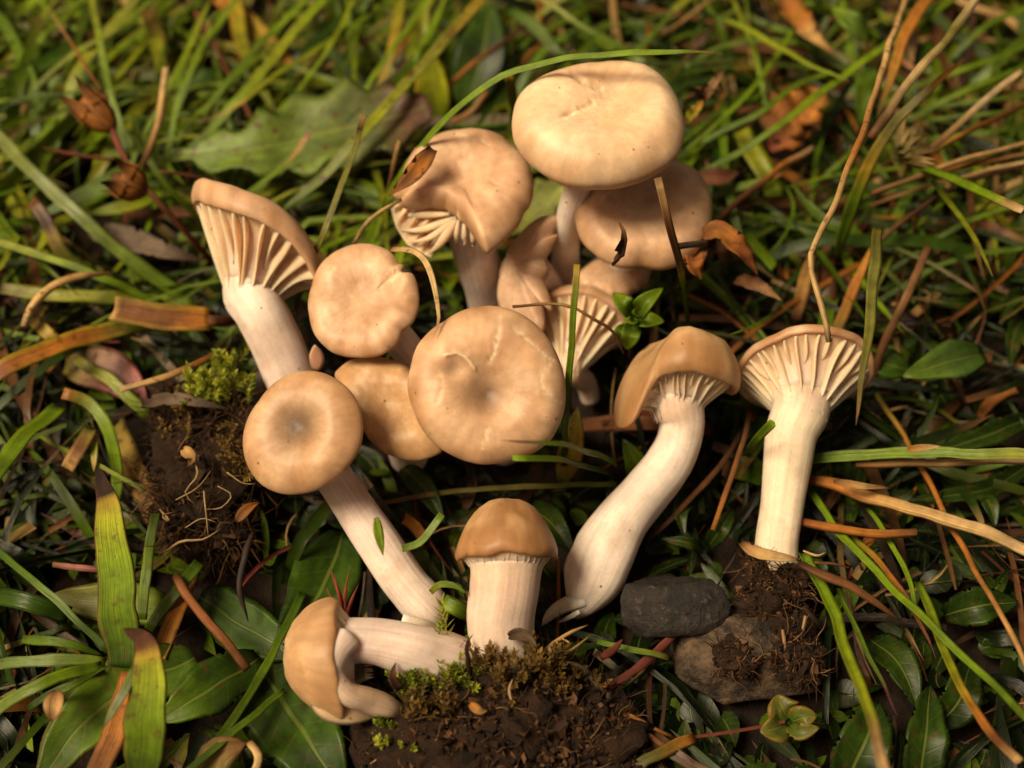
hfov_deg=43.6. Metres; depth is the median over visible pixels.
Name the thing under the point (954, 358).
leaf
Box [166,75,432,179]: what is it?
leaf
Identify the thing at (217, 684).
leaf
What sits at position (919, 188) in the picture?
dry stalk
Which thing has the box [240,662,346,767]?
leaf
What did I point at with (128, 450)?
grass blade
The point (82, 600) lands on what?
leaf
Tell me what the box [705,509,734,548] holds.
leaf
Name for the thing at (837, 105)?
grass blade
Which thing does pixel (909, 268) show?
grass blade
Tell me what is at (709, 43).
grass blade
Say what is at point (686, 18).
dry stalk
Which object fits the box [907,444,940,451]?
straw scrap
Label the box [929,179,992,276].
grass blade
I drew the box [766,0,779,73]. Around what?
grass blade
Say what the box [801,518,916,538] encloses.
dry stalk
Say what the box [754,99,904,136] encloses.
grass blade
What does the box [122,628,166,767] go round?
grass blade
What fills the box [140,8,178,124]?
grass blade
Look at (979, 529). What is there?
dry stalk
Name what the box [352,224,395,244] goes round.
grass blade
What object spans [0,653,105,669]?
grass blade
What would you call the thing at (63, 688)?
grass blade
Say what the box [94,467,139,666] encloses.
grass blade
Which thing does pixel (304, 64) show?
grass blade
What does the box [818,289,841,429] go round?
grass blade
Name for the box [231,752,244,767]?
grass blade
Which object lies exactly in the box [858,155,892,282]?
grass blade
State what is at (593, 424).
dry stalk
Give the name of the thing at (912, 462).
dry stalk
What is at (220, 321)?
dry stalk
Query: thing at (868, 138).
grass blade
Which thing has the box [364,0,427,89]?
grass blade
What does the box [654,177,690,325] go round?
grass blade
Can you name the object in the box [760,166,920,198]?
grass blade
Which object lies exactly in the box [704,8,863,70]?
grass blade
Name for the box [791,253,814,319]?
grass blade
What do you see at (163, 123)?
grass blade
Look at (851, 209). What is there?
grass blade
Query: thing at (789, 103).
withered leaf
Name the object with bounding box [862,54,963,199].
grass blade
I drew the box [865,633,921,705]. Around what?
leaf
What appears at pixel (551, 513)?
leaf
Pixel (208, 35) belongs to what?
grass blade
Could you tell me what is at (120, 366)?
leaf
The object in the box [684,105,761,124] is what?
grass blade
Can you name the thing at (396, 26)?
grass blade
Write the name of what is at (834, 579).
dry stalk
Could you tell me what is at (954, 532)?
dry stalk
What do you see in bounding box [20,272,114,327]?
dry stalk
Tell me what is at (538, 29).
grass blade
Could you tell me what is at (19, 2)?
grass blade
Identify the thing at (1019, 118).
grass blade
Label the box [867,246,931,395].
dry stalk
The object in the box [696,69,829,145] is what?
grass blade
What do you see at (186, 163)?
grass blade
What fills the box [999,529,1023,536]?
grass blade
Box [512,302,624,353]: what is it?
dry stalk
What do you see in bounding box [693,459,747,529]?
grass blade
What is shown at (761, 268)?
grass blade
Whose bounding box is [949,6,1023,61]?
grass blade
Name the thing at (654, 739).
dry stalk
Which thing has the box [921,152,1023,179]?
dry stalk
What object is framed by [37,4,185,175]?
grass blade
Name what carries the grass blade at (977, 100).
on the ground at (258, 590)
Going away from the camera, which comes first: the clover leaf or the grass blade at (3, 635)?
the clover leaf
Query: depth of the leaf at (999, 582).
0.17 m
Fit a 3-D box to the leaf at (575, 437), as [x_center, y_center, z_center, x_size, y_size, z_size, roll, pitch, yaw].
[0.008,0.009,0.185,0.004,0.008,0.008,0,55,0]
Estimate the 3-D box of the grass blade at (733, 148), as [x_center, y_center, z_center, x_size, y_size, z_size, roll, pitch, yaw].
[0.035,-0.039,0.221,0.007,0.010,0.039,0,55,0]
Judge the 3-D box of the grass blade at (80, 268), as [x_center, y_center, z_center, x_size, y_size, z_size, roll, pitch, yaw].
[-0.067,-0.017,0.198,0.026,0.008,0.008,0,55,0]
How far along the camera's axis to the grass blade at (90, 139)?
0.21 m
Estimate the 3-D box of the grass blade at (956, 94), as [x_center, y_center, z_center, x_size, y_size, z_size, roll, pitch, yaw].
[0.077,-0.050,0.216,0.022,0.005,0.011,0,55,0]
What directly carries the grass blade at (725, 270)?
on the ground at (258, 590)
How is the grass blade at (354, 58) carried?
on the ground at (258, 590)
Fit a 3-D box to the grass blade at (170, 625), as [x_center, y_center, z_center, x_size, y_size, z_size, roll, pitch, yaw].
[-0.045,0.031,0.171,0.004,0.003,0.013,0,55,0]
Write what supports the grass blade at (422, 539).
on the ground at (258, 590)
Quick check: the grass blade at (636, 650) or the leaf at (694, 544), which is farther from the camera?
the leaf at (694, 544)
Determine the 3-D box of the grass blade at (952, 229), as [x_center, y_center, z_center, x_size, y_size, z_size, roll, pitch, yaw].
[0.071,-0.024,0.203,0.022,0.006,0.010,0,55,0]
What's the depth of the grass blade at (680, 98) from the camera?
0.22 m
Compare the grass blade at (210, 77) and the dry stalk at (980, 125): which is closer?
the dry stalk at (980, 125)
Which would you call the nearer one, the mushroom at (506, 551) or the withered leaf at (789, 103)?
the mushroom at (506, 551)
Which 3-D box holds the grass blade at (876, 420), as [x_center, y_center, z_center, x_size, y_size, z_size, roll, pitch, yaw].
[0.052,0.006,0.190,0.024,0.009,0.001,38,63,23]
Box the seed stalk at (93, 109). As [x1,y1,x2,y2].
[41,75,241,266]
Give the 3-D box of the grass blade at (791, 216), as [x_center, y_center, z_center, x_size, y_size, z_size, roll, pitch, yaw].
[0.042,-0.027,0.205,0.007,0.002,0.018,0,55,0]
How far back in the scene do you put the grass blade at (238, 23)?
0.23 m
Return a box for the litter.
[0,0,1023,767]
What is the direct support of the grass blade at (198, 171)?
on the ground at (258, 590)
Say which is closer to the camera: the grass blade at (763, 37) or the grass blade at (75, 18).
the grass blade at (763, 37)
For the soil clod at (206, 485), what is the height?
0.025 m
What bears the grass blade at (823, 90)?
on the ground at (258, 590)
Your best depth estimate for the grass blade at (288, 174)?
0.21 m
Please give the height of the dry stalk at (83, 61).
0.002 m
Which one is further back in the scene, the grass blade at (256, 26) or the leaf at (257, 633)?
the grass blade at (256, 26)
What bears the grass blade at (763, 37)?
on the ground at (258, 590)
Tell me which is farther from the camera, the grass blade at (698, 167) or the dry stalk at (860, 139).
the grass blade at (698, 167)
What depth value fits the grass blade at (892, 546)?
0.17 m
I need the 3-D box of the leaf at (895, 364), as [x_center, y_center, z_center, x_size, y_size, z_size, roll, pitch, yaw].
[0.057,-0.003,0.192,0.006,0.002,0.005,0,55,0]
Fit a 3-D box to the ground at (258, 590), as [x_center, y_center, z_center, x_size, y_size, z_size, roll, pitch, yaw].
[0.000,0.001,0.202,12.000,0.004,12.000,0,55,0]
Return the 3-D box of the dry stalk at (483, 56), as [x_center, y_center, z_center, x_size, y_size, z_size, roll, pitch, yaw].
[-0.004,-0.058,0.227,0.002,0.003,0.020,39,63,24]
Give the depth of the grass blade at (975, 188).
0.18 m
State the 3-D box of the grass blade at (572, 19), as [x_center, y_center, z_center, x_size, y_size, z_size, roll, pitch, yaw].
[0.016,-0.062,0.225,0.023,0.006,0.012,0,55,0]
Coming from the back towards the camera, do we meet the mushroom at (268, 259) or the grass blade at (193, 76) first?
the grass blade at (193, 76)
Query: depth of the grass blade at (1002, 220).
0.21 m
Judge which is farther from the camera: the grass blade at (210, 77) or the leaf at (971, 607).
the grass blade at (210, 77)
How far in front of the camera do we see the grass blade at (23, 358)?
0.19 m
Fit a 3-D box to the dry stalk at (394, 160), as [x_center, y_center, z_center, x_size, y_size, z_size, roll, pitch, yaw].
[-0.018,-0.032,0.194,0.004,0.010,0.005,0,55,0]
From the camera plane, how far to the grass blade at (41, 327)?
0.19 m
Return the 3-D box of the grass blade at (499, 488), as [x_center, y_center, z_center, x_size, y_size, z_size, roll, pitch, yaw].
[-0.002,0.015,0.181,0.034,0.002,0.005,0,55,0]
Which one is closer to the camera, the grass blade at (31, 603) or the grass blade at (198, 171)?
the grass blade at (31, 603)
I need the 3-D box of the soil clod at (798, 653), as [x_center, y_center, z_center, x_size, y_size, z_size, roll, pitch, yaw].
[0.035,0.032,0.169,0.018,0.014,0.023,10,56,7]
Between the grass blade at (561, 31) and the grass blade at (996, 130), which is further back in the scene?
the grass blade at (561, 31)
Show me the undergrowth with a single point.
(430, 562)
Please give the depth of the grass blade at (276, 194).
0.22 m
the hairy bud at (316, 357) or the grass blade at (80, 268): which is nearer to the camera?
the hairy bud at (316, 357)
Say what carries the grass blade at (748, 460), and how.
on the ground at (258, 590)
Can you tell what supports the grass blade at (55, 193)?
on the ground at (258, 590)
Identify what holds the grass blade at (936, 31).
on the ground at (258, 590)
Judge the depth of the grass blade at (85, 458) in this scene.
0.18 m
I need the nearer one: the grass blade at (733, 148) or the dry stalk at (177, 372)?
the dry stalk at (177, 372)
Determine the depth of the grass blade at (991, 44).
0.23 m
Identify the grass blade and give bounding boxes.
[0,0,10,48]
[0,6,138,39]
[0,12,40,136]
[0,130,188,296]
[0,199,114,254]
[0,237,51,269]
[0,239,162,302]
[0,282,193,304]
[0,321,155,380]
[0,329,71,481]
[0,402,67,479]
[0,519,4,529]
[0,548,106,653]
[0,588,72,623]
[0,627,27,676]
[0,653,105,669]
[0,661,103,714]
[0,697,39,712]
[5,15,43,134]
[10,0,33,17]
[17,370,52,428]
[21,635,103,655]
[24,0,150,95]
[26,666,107,710]
[27,197,93,280]
[29,315,69,355]
[32,207,121,260]
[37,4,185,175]
[39,434,145,491]
[49,0,139,152]
[61,387,122,500]
[61,427,96,472]
[72,355,150,417]
[73,127,184,184]
[77,4,121,160]
[77,16,215,145]
[78,49,207,205]
[89,0,129,155]
[90,429,97,470]
[92,0,103,27]
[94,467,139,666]
[96,333,240,436]
[103,665,132,727]
[109,0,201,50]
[113,416,155,522]
[114,0,210,199]
[115,0,175,107]
[121,206,196,224]
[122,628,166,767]
[123,68,266,103]
[124,95,186,146]
[132,114,201,223]
[137,513,159,619]
[139,126,190,168]
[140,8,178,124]
[144,559,203,632]
[156,574,199,659]
[158,14,228,153]
[161,0,238,167]
[169,233,358,243]
[173,0,308,144]
[182,0,328,162]
[186,688,286,767]
[187,160,217,278]
[195,170,300,252]
[198,12,370,123]
[210,36,345,122]
[212,0,300,73]
[215,591,306,736]
[229,0,275,110]
[229,0,353,184]
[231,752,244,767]
[247,132,310,192]
[254,156,297,193]
[256,213,363,399]
[265,51,318,109]
[273,187,285,203]
[278,0,485,209]
[293,114,365,312]
[301,40,343,185]
[308,29,410,156]
[309,170,396,200]
[324,0,429,128]
[325,218,393,258]
[331,153,384,232]
[343,55,411,123]
[352,31,361,82]
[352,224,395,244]
[363,166,390,175]
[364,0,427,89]
[364,49,721,243]
[368,154,388,250]
[372,195,392,242]
[375,482,616,505]
[377,0,404,85]
[395,238,407,263]
[401,239,514,263]
[401,512,444,551]
[408,0,457,141]
[429,581,467,594]
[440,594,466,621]
[493,103,514,109]
[497,133,511,138]
[501,440,615,464]
[505,6,583,60]
[512,455,615,478]
[534,0,574,53]
[542,0,664,63]
[561,264,579,466]
[564,26,667,80]
[578,1,802,57]
[579,195,868,243]
[596,639,669,660]
[611,32,620,60]
[631,0,648,43]
[634,733,695,767]
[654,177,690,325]
[656,1,664,8]
[661,34,822,60]
[669,68,769,102]
[672,0,727,95]
[677,96,683,107]
[678,145,758,238]
[681,0,806,156]
[682,123,713,165]
[684,38,823,67]
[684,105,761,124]
[686,241,806,291]
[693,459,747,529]
[694,85,736,220]
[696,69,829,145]
[702,0,955,169]
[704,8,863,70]
[705,24,804,148]
[705,128,725,257]
[705,164,792,308]
[705,391,739,416]
[706,58,842,141]
[712,172,786,198]
[717,238,777,281]
[719,95,742,232]
[721,17,851,82]
[721,233,989,290]
[730,307,782,334]
[732,0,767,104]
[733,126,785,196]
[738,423,764,478]
[741,225,837,234]
[742,419,775,457]
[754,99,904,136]
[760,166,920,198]
[762,180,795,261]
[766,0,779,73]
[783,230,875,334]
[791,180,869,254]
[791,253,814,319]
[792,77,854,191]
[795,30,928,102]
[796,50,897,94]
[797,550,889,767]
[807,489,1023,719]
[812,446,1023,463]
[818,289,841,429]
[825,97,905,200]
[829,0,883,20]
[833,246,870,328]
[833,252,1020,305]
[834,57,967,260]
[836,114,998,222]
[836,473,911,618]
[836,588,896,714]
[837,0,855,127]
[843,397,927,487]
[845,39,932,154]
[850,535,934,654]
[856,225,882,422]
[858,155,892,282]
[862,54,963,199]
[865,67,1012,104]
[865,507,916,604]
[869,21,942,134]
[870,31,929,129]
[875,415,991,471]
[876,0,932,119]
[878,43,1023,107]
[878,247,1023,302]
[883,127,991,220]
[890,200,1023,270]
[892,0,901,12]
[904,162,1023,213]
[906,64,1023,122]
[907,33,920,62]
[912,61,1023,124]
[913,581,1023,763]
[918,59,942,123]
[920,93,1023,109]
[923,119,1021,161]
[924,10,975,190]
[925,108,1023,122]
[926,183,1013,229]
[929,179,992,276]
[930,20,973,121]
[930,124,1023,139]
[931,29,988,169]
[932,40,1011,63]
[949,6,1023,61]
[969,160,998,273]
[982,210,1013,219]
[986,75,1023,189]
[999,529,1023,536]
[1000,182,1022,284]
[1009,81,1023,270]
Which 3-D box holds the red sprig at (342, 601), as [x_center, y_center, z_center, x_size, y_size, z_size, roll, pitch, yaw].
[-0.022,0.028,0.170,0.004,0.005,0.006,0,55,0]
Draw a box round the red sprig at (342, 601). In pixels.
[326,567,358,616]
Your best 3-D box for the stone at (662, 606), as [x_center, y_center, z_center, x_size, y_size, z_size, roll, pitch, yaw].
[0.022,0.030,0.172,0.015,0.010,0.010,0,55,0]
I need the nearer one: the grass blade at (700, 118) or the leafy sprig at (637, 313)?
the leafy sprig at (637, 313)
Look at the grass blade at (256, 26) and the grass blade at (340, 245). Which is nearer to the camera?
the grass blade at (340, 245)
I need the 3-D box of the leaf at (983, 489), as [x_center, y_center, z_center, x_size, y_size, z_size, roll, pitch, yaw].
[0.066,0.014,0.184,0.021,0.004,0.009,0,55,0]
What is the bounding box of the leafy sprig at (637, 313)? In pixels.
[613,287,664,363]
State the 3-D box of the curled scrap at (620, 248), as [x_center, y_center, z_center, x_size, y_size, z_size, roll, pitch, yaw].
[0.014,-0.018,0.172,0.002,0.009,0.003,0,55,0]
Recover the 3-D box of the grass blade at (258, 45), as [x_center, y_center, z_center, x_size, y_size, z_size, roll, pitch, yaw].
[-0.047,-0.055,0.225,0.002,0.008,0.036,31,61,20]
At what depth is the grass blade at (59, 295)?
0.20 m
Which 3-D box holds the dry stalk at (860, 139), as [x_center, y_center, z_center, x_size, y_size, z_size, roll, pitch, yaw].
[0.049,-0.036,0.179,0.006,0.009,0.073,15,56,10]
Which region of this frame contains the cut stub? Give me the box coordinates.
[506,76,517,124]
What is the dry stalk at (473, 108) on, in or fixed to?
on the ground at (258, 590)
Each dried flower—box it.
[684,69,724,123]
[894,117,937,166]
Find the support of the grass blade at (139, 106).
on the ground at (258, 590)
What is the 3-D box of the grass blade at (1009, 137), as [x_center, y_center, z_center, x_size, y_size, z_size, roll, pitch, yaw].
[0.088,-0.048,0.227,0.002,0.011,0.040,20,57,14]
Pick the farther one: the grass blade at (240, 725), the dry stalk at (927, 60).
the dry stalk at (927, 60)
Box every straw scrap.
[833,479,890,489]
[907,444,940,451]
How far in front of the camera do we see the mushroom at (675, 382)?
0.17 m
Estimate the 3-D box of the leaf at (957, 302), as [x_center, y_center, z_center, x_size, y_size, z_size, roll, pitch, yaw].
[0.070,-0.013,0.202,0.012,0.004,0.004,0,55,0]
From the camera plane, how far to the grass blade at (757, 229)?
0.21 m
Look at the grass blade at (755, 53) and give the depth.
0.22 m
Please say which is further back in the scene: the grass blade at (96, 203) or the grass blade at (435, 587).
the grass blade at (96, 203)
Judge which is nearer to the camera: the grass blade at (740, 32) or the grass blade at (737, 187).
the grass blade at (737, 187)
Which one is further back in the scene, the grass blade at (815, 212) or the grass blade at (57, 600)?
the grass blade at (815, 212)
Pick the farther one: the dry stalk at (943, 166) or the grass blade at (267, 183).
the grass blade at (267, 183)
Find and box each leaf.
[31,159,141,218]
[36,643,196,767]
[55,582,166,625]
[63,346,146,400]
[87,671,128,767]
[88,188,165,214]
[88,223,207,260]
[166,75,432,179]
[166,649,262,723]
[195,735,245,767]
[196,585,287,661]
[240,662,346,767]
[277,530,364,643]
[373,517,383,554]
[399,464,444,522]
[415,49,451,115]
[451,4,508,106]
[512,178,563,234]
[530,499,572,552]
[556,407,583,482]
[622,439,644,475]
[662,536,704,553]
[673,488,697,535]
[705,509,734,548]
[759,85,828,141]
[760,694,818,742]
[767,122,811,153]
[775,0,835,54]
[830,701,894,767]
[832,6,872,42]
[854,65,878,129]
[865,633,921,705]
[877,349,909,378]
[903,339,987,378]
[903,685,949,767]
[907,465,1023,501]
[921,413,1023,458]
[922,279,982,294]
[928,297,986,309]
[937,657,983,730]
[941,586,1018,626]
[978,492,999,526]
[979,569,1009,592]
[1000,288,1023,324]
[1006,316,1023,366]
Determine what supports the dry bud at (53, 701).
on the leaf at (72, 734)
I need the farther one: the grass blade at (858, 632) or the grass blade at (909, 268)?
the grass blade at (909, 268)
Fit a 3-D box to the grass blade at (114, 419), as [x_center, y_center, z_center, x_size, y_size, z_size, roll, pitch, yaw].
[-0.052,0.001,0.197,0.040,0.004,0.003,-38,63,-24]
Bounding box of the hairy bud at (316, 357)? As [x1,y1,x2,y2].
[309,345,323,370]
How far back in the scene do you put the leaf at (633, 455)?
0.18 m
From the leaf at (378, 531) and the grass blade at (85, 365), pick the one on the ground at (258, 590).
the grass blade at (85, 365)
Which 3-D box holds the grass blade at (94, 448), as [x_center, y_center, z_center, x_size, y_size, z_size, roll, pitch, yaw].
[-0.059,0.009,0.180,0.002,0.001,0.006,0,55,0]
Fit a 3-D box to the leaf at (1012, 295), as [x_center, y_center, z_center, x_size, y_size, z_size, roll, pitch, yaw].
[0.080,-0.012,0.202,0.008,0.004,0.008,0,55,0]
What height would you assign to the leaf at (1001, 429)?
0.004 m
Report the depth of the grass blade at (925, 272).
0.20 m
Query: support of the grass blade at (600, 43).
on the ground at (258, 590)
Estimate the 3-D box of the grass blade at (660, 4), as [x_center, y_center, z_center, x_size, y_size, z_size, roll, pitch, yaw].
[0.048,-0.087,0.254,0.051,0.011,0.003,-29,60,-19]
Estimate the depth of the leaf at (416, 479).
0.18 m
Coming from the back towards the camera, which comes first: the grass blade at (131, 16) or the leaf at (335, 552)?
the grass blade at (131, 16)
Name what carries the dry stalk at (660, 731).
on the ground at (258, 590)
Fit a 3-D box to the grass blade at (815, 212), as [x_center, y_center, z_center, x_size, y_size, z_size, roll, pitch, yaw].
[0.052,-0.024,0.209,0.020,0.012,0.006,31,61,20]
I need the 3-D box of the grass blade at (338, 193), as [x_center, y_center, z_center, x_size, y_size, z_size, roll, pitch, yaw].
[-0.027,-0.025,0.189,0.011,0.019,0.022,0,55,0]
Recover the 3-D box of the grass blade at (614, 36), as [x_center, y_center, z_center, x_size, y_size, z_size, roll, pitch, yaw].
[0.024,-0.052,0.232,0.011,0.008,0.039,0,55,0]
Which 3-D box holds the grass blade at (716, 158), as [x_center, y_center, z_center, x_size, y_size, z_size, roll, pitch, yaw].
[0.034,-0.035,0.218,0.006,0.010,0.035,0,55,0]
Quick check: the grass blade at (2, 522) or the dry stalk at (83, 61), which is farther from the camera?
the dry stalk at (83, 61)
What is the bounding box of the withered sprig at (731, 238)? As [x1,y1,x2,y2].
[679,220,782,300]
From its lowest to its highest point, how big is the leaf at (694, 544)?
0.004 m
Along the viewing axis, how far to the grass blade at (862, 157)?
0.22 m
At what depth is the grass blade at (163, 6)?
0.24 m
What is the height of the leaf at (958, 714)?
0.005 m
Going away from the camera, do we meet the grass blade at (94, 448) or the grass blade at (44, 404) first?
the grass blade at (94, 448)
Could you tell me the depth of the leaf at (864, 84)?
0.21 m
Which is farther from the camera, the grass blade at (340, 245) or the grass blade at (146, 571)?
the grass blade at (340, 245)
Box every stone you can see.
[620,575,731,637]
[669,609,821,704]
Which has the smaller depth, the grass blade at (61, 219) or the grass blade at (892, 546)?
the grass blade at (892, 546)
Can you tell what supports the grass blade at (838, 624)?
on the ground at (258, 590)
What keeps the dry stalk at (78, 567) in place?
on the ground at (258, 590)
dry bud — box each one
[43,690,63,721]
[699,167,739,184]
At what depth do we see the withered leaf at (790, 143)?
0.22 m
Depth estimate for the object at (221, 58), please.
0.23 m
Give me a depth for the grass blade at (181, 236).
0.21 m
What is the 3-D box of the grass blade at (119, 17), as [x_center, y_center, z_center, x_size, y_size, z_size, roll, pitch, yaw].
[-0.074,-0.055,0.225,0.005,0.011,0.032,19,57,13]
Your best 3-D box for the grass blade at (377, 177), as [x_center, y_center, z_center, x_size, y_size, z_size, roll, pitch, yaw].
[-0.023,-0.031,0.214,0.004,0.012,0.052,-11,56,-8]
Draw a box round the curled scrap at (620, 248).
[612,222,627,265]
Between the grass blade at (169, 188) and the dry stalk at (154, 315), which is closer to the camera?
the dry stalk at (154, 315)
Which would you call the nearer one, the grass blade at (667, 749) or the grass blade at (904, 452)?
the grass blade at (667, 749)
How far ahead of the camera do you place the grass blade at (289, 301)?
0.21 m
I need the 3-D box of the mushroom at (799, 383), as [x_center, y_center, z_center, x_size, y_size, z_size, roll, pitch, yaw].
[0.041,0.011,0.176,0.019,0.024,0.033,0,55,0]
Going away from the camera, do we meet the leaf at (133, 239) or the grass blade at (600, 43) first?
the leaf at (133, 239)
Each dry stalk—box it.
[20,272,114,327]
[49,8,103,93]
[52,562,96,572]
[108,296,209,330]
[120,347,229,391]
[139,67,168,167]
[172,573,250,671]
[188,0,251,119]
[208,315,236,327]
[236,530,255,622]
[247,740,262,767]
[352,198,401,243]
[382,140,401,206]
[389,246,440,336]
[420,114,509,127]
[449,24,526,87]
[451,90,488,123]
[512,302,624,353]
[582,415,712,436]
[606,636,676,689]
[620,709,671,737]
[645,431,742,541]
[647,732,664,745]
[661,0,715,35]
[711,407,752,530]
[717,145,814,220]
[798,561,900,620]
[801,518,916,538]
[808,0,908,342]
[808,474,1023,555]
[856,458,1023,468]
[867,0,979,139]
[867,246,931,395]
[869,161,1023,207]
[870,141,1023,196]
[874,393,1023,665]
[882,163,1023,241]
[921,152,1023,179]
[923,69,1023,156]
[927,102,1023,157]
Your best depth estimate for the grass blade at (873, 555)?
0.17 m
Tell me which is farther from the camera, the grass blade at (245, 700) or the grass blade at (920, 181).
the grass blade at (920, 181)
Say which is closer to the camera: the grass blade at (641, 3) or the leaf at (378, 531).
the leaf at (378, 531)
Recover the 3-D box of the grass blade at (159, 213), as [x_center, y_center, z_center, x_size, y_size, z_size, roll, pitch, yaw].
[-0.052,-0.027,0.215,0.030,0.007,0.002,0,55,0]
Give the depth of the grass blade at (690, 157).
0.22 m
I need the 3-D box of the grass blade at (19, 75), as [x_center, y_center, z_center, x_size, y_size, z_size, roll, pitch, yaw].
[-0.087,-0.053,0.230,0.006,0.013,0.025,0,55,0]
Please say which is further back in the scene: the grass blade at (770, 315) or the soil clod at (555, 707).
the grass blade at (770, 315)
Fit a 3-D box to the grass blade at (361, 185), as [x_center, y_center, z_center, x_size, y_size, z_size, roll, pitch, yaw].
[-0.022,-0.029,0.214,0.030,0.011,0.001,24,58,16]
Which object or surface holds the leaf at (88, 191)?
on the ground at (258, 590)
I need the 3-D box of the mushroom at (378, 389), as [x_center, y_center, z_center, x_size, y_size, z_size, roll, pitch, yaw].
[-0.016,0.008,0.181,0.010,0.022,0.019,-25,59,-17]
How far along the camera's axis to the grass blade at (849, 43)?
0.23 m
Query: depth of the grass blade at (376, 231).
0.21 m
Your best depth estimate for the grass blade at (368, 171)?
0.22 m
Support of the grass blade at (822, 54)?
on the ground at (258, 590)
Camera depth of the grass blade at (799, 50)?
0.23 m
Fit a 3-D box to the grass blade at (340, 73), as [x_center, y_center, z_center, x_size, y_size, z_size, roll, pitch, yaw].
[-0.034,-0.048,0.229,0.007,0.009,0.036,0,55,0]
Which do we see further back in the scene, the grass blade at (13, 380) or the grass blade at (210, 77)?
the grass blade at (210, 77)
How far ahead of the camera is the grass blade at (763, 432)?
0.17 m
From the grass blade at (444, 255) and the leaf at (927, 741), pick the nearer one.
the leaf at (927, 741)
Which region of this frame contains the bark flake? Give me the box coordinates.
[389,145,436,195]
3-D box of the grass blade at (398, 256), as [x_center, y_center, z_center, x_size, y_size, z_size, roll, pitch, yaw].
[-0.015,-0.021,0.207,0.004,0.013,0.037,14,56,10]
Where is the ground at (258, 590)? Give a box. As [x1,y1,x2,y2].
[0,0,1023,767]
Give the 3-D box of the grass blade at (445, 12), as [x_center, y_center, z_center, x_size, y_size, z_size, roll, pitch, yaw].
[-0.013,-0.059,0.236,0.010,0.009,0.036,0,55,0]
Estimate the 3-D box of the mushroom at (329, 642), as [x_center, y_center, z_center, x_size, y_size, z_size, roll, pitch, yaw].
[-0.017,0.035,0.160,0.024,0.015,0.016,0,55,0]
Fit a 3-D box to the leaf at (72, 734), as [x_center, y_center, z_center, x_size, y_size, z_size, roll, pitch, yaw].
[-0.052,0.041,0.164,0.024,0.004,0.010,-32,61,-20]
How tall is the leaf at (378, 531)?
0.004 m
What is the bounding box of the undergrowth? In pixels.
[0,0,1023,767]
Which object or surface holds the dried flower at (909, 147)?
on the ground at (258, 590)
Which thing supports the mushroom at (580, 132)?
on the ground at (258, 590)
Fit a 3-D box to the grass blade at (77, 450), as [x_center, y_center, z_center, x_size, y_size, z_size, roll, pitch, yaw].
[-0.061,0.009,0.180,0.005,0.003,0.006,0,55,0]
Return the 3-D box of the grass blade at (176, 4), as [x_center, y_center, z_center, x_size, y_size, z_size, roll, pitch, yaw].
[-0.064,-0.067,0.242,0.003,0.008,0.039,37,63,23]
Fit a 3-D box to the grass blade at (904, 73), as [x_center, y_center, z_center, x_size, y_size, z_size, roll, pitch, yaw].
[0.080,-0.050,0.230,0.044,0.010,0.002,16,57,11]
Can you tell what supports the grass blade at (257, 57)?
on the ground at (258, 590)
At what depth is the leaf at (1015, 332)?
0.20 m
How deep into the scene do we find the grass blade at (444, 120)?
0.17 m
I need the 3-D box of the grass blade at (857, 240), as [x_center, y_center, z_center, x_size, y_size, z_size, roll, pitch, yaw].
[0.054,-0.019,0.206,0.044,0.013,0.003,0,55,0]
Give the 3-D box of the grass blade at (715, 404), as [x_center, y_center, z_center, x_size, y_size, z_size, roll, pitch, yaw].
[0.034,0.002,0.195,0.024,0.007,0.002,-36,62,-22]
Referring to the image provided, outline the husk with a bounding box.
[738,540,799,561]
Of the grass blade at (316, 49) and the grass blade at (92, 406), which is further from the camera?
the grass blade at (316, 49)
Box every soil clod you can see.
[102,342,300,599]
[343,594,676,767]
[698,538,849,703]
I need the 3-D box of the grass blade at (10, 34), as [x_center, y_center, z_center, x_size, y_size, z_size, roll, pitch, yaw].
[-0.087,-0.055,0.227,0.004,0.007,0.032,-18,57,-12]
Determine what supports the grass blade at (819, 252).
on the ground at (258, 590)
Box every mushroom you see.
[191,178,324,388]
[243,371,448,628]
[283,597,472,724]
[308,243,420,368]
[335,357,442,471]
[391,128,533,307]
[407,306,565,465]
[455,498,557,682]
[497,215,564,330]
[512,61,684,285]
[541,326,740,625]
[543,284,626,405]
[572,259,651,296]
[575,161,712,271]
[738,324,875,574]
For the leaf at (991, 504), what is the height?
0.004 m
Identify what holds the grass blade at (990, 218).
on the ground at (258, 590)

